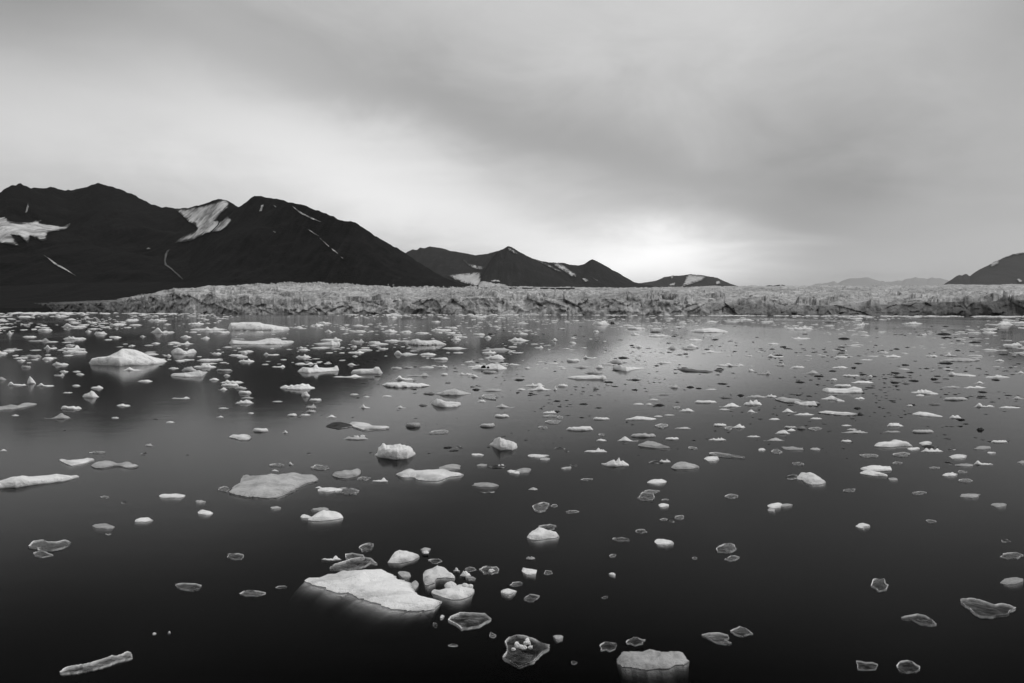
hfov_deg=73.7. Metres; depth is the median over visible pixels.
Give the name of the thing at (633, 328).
ice floe
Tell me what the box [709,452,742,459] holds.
clear ice slab
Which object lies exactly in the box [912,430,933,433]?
ice floe
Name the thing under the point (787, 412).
ice floe
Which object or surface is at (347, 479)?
ice floe
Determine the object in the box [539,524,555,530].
clear ice slab
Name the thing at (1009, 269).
mountain
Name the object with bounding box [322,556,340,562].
ice floe
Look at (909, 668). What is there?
clear ice slab
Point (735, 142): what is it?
sky
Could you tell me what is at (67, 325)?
ice floe
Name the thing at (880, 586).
clear ice slab
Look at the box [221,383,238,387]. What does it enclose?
ice floe
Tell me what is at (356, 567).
clear ice slab
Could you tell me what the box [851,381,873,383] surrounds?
ice floe
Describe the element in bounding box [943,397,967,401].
ice floe
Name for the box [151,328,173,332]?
ice floe
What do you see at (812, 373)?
ice floe
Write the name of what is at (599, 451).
ice floe
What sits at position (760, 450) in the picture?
brash ice
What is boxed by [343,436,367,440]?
ice floe
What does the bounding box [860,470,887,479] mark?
ice floe
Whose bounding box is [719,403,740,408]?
ice floe
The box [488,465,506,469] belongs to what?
dark ice fragment
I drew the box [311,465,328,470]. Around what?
clear ice slab
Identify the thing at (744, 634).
clear ice slab
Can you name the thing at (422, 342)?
iceberg
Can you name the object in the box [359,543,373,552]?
clear ice slab
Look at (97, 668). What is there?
clear ice slab
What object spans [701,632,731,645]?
clear ice slab
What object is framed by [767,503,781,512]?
ice floe
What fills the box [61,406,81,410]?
ice floe
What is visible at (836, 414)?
ice floe
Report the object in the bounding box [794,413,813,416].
ice floe
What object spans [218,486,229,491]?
clear ice slab
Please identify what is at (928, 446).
dark ice fragment
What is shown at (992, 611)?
clear ice slab
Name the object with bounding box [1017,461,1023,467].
ice floe
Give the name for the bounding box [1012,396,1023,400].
ice floe
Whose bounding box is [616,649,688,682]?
iceberg
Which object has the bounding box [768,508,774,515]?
ice floe
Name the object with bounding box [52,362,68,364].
ice floe
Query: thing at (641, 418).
ice floe
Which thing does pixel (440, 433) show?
clear ice slab
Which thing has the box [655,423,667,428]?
clear ice slab
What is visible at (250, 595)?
clear ice slab
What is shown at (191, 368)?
ice floe
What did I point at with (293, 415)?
ice floe
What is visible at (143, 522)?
ice floe
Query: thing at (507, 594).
ice floe
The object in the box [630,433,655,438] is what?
ice floe
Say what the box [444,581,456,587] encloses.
ice chunk
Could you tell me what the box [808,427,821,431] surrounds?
clear ice slab
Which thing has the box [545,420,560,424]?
clear ice slab
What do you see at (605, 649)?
clear ice slab
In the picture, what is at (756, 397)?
ice floe
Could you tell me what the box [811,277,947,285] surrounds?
mountain
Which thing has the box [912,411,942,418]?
ice floe
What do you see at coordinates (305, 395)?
ice floe
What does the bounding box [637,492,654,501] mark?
clear ice slab
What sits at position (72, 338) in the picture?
ice floe
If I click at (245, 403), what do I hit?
ice floe
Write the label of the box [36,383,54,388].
ice floe
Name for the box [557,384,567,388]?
ice floe
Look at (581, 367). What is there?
ice floe
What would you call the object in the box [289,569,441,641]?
iceberg
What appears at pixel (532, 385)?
ice floe
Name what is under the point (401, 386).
ice floe
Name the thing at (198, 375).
ice floe
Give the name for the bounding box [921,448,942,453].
ice floe
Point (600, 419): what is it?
ice floe
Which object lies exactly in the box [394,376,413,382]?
ice floe
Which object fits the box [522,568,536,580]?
ice floe
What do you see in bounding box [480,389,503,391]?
ice floe
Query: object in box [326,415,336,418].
ice floe
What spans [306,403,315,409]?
ice floe
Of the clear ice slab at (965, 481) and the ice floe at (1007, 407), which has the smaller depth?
the clear ice slab at (965, 481)
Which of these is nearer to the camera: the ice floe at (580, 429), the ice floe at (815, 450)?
the ice floe at (815, 450)
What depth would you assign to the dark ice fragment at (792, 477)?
32.12 m
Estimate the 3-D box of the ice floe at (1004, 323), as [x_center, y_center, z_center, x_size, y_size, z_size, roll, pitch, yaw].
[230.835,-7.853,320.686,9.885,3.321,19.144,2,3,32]
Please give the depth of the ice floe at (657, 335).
190.33 m
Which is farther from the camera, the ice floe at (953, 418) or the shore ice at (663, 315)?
the shore ice at (663, 315)
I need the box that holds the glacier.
[35,282,1023,315]
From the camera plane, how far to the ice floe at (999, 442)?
40.65 m
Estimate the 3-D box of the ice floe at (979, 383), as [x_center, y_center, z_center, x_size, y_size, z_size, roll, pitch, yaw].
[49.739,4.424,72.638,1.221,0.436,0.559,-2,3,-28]
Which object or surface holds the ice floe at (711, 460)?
on the water
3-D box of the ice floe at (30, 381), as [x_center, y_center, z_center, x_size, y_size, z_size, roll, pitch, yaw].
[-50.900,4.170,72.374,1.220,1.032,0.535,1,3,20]
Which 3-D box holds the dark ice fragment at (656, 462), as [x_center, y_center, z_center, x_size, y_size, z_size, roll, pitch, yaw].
[7.463,6.294,35.387,0.695,0.166,0.720,-1,3,-25]
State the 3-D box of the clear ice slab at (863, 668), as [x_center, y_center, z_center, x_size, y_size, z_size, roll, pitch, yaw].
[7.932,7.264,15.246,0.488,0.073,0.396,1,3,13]
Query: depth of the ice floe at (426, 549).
22.56 m
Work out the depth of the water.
109.85 m
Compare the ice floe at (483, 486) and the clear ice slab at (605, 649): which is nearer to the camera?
the clear ice slab at (605, 649)
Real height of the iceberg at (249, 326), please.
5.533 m
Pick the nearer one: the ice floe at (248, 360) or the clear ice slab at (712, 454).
the clear ice slab at (712, 454)
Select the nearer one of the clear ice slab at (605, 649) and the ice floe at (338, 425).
the clear ice slab at (605, 649)
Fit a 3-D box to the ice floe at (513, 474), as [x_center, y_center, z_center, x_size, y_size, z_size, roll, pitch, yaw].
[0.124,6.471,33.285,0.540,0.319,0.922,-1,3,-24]
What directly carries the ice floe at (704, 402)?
on the water
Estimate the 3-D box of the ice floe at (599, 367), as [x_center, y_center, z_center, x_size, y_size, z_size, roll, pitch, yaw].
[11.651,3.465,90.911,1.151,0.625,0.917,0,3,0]
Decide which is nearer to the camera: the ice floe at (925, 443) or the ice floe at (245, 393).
the ice floe at (925, 443)
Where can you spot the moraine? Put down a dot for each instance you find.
(21, 298)
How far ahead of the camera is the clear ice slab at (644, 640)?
16.28 m
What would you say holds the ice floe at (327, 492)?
on the water
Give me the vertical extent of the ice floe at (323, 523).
0.894 m
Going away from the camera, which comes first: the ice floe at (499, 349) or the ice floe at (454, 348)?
the ice floe at (499, 349)
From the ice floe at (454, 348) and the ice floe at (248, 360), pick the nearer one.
the ice floe at (248, 360)
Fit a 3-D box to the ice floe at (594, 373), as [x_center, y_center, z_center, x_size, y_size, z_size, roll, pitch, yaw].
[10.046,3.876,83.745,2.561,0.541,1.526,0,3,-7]
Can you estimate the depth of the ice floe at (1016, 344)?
144.86 m
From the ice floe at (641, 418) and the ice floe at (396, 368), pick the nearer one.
the ice floe at (641, 418)
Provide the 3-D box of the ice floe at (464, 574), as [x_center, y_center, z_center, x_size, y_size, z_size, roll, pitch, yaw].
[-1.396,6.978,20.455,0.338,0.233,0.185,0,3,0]
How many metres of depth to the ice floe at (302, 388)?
67.61 m
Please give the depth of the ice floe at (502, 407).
55.07 m
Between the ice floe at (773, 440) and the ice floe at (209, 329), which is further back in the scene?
the ice floe at (209, 329)
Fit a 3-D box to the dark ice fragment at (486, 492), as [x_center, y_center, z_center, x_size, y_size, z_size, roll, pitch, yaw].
[-1.077,6.549,29.677,0.664,0.094,0.398,0,3,0]
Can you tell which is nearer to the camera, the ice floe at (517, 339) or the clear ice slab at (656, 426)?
the clear ice slab at (656, 426)
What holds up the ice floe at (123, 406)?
on the water
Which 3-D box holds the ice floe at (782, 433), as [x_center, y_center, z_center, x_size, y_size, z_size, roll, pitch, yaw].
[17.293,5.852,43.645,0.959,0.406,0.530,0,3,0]
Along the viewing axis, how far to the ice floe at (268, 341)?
150.75 m
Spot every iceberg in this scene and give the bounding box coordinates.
[89,349,166,377]
[171,348,195,353]
[228,322,288,330]
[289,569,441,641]
[375,443,415,464]
[405,339,445,345]
[490,437,516,453]
[601,458,628,470]
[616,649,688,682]
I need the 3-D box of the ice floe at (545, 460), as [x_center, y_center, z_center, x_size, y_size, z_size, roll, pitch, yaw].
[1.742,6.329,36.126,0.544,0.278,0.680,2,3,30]
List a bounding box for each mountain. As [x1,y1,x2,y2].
[0,183,237,285]
[180,196,465,286]
[406,246,659,287]
[477,246,583,286]
[640,274,735,286]
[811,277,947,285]
[943,253,1023,284]
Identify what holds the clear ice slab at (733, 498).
on the water
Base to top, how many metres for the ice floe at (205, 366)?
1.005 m
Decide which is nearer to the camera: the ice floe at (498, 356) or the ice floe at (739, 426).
the ice floe at (739, 426)
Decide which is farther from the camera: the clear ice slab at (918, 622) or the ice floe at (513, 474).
the ice floe at (513, 474)
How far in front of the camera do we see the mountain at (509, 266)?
4861.68 m
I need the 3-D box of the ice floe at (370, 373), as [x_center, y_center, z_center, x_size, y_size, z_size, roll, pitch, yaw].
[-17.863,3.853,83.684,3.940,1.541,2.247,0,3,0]
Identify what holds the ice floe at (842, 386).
on the water
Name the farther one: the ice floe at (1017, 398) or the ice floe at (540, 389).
the ice floe at (540, 389)
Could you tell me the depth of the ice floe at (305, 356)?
109.57 m
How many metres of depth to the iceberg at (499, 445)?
38.75 m
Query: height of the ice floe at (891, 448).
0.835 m
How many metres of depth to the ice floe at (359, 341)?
157.56 m
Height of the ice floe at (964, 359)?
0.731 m
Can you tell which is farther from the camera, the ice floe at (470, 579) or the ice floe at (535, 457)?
the ice floe at (535, 457)
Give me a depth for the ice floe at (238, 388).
67.62 m
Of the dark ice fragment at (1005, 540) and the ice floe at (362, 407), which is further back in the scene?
the ice floe at (362, 407)
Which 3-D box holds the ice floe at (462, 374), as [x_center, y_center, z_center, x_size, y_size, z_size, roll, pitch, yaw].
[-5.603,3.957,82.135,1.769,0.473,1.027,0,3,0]
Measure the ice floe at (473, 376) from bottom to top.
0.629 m
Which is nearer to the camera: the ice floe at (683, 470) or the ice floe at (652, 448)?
the ice floe at (683, 470)
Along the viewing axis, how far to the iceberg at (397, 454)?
36.59 m
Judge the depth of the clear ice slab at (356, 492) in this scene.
29.80 m
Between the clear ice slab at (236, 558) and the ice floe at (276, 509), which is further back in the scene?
the ice floe at (276, 509)
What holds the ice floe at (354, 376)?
on the water
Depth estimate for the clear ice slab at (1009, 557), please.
22.02 m
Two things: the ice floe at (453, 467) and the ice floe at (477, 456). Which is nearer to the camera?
the ice floe at (453, 467)
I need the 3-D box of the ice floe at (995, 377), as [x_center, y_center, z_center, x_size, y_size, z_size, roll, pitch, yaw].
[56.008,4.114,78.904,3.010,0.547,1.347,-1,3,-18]
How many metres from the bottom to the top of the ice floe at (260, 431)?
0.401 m
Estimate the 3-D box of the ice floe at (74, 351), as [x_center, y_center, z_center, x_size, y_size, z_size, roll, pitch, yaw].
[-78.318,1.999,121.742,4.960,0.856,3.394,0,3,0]
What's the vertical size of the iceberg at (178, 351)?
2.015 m
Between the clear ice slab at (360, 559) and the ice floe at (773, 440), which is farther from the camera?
the ice floe at (773, 440)
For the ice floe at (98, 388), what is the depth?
67.96 m
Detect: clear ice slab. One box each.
[28,539,70,552]
[33,551,52,558]
[59,651,132,676]
[175,583,201,591]
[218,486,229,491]
[227,553,243,560]
[239,590,265,596]
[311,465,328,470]
[330,557,376,571]
[334,487,359,495]
[345,553,364,561]
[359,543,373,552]
[429,430,447,434]
[448,612,490,631]
[479,566,498,575]
[482,394,495,399]
[502,635,549,669]
[525,594,539,602]
[532,502,548,513]
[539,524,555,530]
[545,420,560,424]
[600,642,615,652]
[626,638,645,646]
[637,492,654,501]
[644,490,659,494]
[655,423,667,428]
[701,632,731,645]
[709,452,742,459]
[716,544,736,554]
[724,555,739,561]
[725,494,737,499]
[730,626,752,637]
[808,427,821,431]
[856,661,877,670]
[859,454,878,458]
[871,578,888,592]
[893,452,909,457]
[896,660,919,673]
[901,614,936,627]
[959,479,972,483]
[960,598,1015,619]
[1000,552,1023,559]
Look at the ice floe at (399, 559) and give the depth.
21.55 m
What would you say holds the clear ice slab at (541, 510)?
on the water
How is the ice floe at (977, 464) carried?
on the water
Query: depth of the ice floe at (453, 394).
63.17 m
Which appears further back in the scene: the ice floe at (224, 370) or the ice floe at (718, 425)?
the ice floe at (224, 370)
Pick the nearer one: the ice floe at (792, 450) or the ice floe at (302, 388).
the ice floe at (792, 450)
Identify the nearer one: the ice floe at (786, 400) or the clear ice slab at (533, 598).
the clear ice slab at (533, 598)
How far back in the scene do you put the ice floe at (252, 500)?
29.23 m
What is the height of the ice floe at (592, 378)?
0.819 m
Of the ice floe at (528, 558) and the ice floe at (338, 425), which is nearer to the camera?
the ice floe at (528, 558)
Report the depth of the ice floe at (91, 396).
61.19 m
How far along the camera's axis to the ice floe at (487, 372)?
84.42 m
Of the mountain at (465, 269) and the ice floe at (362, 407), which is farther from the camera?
the mountain at (465, 269)
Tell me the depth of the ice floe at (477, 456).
37.06 m
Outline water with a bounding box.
[0,313,1023,682]
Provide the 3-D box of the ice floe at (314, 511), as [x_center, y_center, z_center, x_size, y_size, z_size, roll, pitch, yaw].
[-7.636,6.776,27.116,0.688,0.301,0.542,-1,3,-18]
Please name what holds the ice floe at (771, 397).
on the water
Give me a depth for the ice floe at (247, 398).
60.52 m
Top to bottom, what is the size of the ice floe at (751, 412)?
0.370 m
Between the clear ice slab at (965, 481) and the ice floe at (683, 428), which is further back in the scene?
the ice floe at (683, 428)
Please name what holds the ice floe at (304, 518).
on the water
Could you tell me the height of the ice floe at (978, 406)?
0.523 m
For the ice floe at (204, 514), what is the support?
on the water
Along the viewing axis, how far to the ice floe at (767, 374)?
82.44 m
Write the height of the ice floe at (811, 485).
1.146 m
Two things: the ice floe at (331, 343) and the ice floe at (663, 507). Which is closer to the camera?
the ice floe at (663, 507)
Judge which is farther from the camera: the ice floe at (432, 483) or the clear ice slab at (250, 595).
the ice floe at (432, 483)
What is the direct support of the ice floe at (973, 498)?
on the water
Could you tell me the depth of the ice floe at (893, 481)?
31.70 m
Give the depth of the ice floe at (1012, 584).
19.82 m
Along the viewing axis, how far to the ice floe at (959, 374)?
80.52 m
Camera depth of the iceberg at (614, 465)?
34.69 m
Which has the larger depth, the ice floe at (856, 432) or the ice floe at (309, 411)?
the ice floe at (309, 411)
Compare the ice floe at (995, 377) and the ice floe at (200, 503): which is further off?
the ice floe at (995, 377)
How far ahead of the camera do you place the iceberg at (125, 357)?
96.34 m
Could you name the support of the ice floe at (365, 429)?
on the water
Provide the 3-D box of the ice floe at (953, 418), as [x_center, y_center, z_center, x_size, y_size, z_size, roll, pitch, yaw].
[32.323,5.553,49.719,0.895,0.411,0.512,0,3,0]
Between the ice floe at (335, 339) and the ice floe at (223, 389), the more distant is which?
the ice floe at (335, 339)
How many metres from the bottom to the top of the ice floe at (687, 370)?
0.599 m
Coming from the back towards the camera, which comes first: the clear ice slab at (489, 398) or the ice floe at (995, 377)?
the ice floe at (995, 377)
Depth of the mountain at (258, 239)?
2025.97 m
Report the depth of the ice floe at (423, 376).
80.10 m
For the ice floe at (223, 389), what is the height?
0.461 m
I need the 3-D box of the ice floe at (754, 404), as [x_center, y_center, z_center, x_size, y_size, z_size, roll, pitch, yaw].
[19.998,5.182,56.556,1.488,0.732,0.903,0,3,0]
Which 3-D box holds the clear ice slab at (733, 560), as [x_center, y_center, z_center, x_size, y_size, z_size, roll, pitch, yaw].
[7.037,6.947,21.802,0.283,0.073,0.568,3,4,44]
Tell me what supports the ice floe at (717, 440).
on the water
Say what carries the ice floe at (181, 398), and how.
on the water
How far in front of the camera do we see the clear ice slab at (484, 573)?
20.74 m
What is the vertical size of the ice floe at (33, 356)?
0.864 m
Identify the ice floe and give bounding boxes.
[0,403,36,411]
[0,474,78,493]
[8,382,26,387]
[21,355,40,357]
[27,377,35,385]
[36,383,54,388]
[44,413,70,422]
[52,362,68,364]
[59,458,94,474]
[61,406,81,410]
[62,350,87,352]
[63,323,85,327]
[64,336,85,339]
[82,391,99,400]
[90,386,103,390]
[91,461,138,477]
[92,523,114,533]
[117,404,130,407]
[135,517,152,527]
[138,380,152,382]
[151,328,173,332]
[159,494,184,503]
[171,370,207,380]
[172,397,189,399]
[181,366,195,372]
[191,327,225,330]
[194,364,216,370]
[195,500,205,507]
[198,510,212,519]
[209,378,218,381]
[212,331,229,333]
[216,369,232,372]
[218,387,227,391]
[220,380,243,384]
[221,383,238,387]
[227,472,317,524]
[229,434,250,442]
[230,338,293,344]
[235,386,246,390]
[235,400,253,405]
[239,359,254,361]
[239,391,251,395]
[241,396,253,399]
[253,428,268,433]
[270,506,280,513]
[280,383,314,392]
[287,413,296,417]
[296,354,309,357]
[297,365,338,377]
[301,392,309,397]
[301,514,310,522]
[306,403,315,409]
[306,409,316,413]
[307,510,342,536]
[309,399,321,401]
[311,507,328,514]
[315,341,339,345]
[318,487,342,496]
[322,337,341,340]
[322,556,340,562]
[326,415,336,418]
[326,422,352,429]
[332,469,360,490]
[333,374,362,378]
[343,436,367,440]
[349,422,389,436]
[351,339,363,342]
[351,367,382,378]
[359,404,369,409]
[372,478,387,483]
[381,382,429,389]
[388,550,419,568]
[391,367,402,369]
[394,351,416,354]
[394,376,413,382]
[396,469,463,496]
[398,571,410,581]
[405,373,428,378]
[405,422,420,429]
[411,580,418,591]
[420,547,430,556]
[423,565,454,594]
[431,399,460,411]
[431,584,473,614]
[432,328,449,330]
[435,389,470,398]
[439,464,460,471]
[442,347,466,348]
[458,372,472,375]
[460,571,470,577]
[466,576,475,582]
[470,374,481,378]
[471,364,506,373]
[472,453,483,458]
[472,482,498,491]
[477,464,486,469]
[479,423,494,428]
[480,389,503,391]
[482,370,497,374]
[485,348,508,350]
[487,354,504,358]
[494,414,508,418]
[495,404,513,409]
[501,588,516,600]
[507,470,519,477]
[508,337,528,340]
[514,468,530,477]
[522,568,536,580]
[525,383,544,388]
[526,556,534,560]
[527,385,551,392]
[527,527,558,553]
[528,454,548,461]
[528,487,537,491]
[540,458,549,463]
[543,411,556,414]
[553,635,562,643]
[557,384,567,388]
[561,466,570,472]
[566,375,606,381]
[566,426,592,432]
[567,359,579,361]
[572,366,589,369]
[583,371,603,374]
[584,448,606,453]
[592,321,608,324]
[593,417,609,420]
[595,365,603,369]
[608,360,621,365]
[612,365,643,375]
[617,436,637,443]
[625,416,655,421]
[627,327,644,329]
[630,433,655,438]
[638,441,669,456]
[647,479,666,488]
[649,334,667,336]
[655,539,673,550]
[658,503,668,510]
[660,459,670,464]
[665,437,678,440]
[668,385,679,389]
[671,461,698,478]
[674,427,690,429]
[677,368,712,373]
[679,408,693,413]
[689,328,727,332]
[694,400,716,403]
[704,456,718,465]
[708,437,725,441]
[713,423,726,427]
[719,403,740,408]
[732,424,744,429]
[743,400,761,408]
[746,395,766,398]
[747,410,756,414]
[756,371,770,376]
[763,438,784,442]
[766,394,776,398]
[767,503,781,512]
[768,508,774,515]
[775,397,820,404]
[775,430,789,435]
[781,446,803,453]
[781,503,792,511]
[782,409,796,414]
[784,426,796,428]
[787,325,811,329]
[792,401,816,408]
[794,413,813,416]
[797,472,826,499]
[802,370,818,375]
[810,448,819,453]
[818,411,857,417]
[821,396,844,404]
[822,386,862,396]
[833,384,850,387]
[841,430,867,434]
[842,374,859,377]
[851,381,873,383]
[854,397,864,400]
[855,523,869,533]
[860,465,891,473]
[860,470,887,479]
[874,440,912,455]
[883,431,900,432]
[887,423,903,428]
[888,478,897,484]
[907,447,919,453]
[911,389,937,397]
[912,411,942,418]
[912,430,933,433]
[919,441,931,448]
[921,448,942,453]
[938,358,979,361]
[942,472,957,480]
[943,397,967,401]
[948,372,974,377]
[949,415,960,420]
[949,454,966,462]
[955,463,972,470]
[960,494,980,502]
[963,386,985,388]
[974,381,984,384]
[974,403,994,409]
[974,446,990,453]
[974,461,992,466]
[984,375,1009,379]
[991,440,1007,443]
[991,503,1006,511]
[996,321,1012,324]
[999,406,1020,408]
[1000,577,1023,590]
[1003,342,1020,345]
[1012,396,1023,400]
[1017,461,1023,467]
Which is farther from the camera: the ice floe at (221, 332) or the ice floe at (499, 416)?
the ice floe at (221, 332)
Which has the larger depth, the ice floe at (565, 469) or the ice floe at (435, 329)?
the ice floe at (435, 329)
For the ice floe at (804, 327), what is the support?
on the water
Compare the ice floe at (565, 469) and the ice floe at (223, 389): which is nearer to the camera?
the ice floe at (565, 469)
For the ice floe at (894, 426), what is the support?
on the water
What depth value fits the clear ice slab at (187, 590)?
19.60 m
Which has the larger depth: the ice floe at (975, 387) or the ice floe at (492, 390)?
the ice floe at (975, 387)
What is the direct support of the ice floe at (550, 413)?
on the water
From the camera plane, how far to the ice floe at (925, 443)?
40.18 m
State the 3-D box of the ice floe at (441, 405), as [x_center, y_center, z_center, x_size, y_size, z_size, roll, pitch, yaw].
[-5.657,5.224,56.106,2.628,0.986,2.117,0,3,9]
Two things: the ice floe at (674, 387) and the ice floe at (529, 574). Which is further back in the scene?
the ice floe at (674, 387)
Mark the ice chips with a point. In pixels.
(798, 381)
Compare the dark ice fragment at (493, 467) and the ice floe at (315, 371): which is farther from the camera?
the ice floe at (315, 371)
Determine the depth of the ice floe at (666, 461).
35.49 m
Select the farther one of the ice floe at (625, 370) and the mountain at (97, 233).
the mountain at (97, 233)
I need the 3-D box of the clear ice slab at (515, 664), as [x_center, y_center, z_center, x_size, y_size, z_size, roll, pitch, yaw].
[0.184,7.264,15.914,1.092,0.180,1.311,2,3,32]
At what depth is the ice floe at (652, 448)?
38.93 m
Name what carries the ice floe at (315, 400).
on the water
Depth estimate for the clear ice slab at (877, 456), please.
36.78 m
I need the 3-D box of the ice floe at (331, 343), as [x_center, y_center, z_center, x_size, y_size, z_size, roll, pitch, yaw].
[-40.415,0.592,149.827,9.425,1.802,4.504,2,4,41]
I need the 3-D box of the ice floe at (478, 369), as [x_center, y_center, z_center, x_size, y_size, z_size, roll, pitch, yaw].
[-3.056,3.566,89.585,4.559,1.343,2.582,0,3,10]
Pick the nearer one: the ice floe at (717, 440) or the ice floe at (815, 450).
the ice floe at (815, 450)
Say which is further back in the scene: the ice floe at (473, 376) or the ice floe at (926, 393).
the ice floe at (473, 376)
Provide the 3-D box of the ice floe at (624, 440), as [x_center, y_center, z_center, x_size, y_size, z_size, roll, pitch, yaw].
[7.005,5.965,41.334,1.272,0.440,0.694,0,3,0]
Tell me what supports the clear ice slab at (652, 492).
on the water
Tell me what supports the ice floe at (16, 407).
on the water
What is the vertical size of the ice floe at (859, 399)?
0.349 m
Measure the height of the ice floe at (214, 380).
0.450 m
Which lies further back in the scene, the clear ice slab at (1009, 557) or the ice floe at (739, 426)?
the ice floe at (739, 426)
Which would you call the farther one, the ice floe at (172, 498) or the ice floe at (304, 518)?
the ice floe at (172, 498)
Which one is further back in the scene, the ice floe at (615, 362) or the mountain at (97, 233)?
the mountain at (97, 233)
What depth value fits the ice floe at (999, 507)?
27.51 m
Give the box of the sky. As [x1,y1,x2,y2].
[0,0,1023,285]
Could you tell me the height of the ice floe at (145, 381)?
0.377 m
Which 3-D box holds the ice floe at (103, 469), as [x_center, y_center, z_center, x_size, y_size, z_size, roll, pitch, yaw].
[-20.109,6.519,34.629,2.554,0.746,1.786,0,3,0]
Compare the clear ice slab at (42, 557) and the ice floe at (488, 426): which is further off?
the ice floe at (488, 426)
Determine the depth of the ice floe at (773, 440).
41.23 m
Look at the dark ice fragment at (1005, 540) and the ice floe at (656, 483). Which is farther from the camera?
the ice floe at (656, 483)
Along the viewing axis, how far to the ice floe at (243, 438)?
41.74 m
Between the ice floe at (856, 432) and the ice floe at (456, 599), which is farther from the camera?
the ice floe at (856, 432)
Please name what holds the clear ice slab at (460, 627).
on the water
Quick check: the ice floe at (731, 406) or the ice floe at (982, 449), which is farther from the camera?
the ice floe at (731, 406)
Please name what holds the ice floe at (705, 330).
on the water
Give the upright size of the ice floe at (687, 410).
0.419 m
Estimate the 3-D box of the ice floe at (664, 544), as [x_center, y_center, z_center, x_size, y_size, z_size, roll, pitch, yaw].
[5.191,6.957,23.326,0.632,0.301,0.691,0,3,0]
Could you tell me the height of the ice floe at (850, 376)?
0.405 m
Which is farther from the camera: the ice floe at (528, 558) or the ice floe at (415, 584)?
the ice floe at (528, 558)
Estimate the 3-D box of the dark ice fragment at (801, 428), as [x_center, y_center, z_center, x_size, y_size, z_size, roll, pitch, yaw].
[19.238,5.773,45.284,0.708,0.344,0.462,0,3,0]
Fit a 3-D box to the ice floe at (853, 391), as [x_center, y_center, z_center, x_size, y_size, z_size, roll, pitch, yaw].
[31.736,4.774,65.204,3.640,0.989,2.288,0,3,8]
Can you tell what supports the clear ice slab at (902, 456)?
on the water
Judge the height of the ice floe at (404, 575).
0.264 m
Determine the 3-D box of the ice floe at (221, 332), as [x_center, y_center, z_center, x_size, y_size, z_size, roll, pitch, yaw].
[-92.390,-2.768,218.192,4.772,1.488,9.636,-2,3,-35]
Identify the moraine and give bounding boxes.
[0,282,574,312]
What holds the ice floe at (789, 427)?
on the water
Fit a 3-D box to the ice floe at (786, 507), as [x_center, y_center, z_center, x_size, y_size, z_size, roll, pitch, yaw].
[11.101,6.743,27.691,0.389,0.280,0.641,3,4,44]
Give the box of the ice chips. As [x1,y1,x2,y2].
[63,325,1023,463]
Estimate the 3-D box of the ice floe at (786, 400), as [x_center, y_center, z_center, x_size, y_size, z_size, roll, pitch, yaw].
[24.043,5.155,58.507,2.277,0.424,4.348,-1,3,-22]
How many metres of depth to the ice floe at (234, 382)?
72.96 m
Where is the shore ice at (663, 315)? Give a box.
[29,312,1023,316]
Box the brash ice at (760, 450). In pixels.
[0,312,1023,634]
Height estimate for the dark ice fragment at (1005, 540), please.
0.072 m
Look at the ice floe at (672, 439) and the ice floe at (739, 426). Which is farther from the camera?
the ice floe at (739, 426)
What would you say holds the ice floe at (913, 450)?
on the water
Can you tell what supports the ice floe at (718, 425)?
on the water
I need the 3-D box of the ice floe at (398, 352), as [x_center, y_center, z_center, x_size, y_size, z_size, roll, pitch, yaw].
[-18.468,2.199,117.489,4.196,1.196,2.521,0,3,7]
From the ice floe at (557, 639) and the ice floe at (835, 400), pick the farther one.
the ice floe at (835, 400)
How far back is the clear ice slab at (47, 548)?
22.92 m
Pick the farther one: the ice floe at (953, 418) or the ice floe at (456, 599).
the ice floe at (953, 418)
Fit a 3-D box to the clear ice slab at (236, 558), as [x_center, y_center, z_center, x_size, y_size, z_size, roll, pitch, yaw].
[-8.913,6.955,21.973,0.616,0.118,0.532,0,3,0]
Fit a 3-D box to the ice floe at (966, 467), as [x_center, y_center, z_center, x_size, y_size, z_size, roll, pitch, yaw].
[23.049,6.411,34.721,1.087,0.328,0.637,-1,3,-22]
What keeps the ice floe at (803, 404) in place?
on the water
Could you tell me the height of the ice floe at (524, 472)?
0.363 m
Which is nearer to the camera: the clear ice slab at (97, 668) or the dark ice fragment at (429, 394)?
the clear ice slab at (97, 668)
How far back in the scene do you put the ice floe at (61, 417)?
49.49 m
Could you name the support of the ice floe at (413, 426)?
on the water
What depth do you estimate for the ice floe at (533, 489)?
30.07 m
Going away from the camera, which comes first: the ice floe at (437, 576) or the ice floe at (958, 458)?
the ice floe at (437, 576)
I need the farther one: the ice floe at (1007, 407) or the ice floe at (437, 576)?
the ice floe at (1007, 407)
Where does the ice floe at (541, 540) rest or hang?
on the water
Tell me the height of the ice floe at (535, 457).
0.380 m
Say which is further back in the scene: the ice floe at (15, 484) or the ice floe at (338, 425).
the ice floe at (338, 425)
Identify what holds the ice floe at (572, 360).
on the water
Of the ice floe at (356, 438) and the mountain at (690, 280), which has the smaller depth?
the ice floe at (356, 438)
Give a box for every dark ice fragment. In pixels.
[422,392,435,395]
[480,491,494,493]
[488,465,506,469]
[648,460,663,464]
[786,474,797,480]
[796,426,805,430]
[921,445,937,447]
[928,403,941,405]
[1001,539,1010,542]
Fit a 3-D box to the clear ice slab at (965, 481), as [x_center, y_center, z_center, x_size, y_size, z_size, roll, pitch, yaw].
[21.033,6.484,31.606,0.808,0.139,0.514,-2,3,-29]
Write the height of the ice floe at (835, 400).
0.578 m
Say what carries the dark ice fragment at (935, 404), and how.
on the water
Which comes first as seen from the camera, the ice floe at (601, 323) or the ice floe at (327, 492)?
the ice floe at (327, 492)
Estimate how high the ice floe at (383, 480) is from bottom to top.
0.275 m
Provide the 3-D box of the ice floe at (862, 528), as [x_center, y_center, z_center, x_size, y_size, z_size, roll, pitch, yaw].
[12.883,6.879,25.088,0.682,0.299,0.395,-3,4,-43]

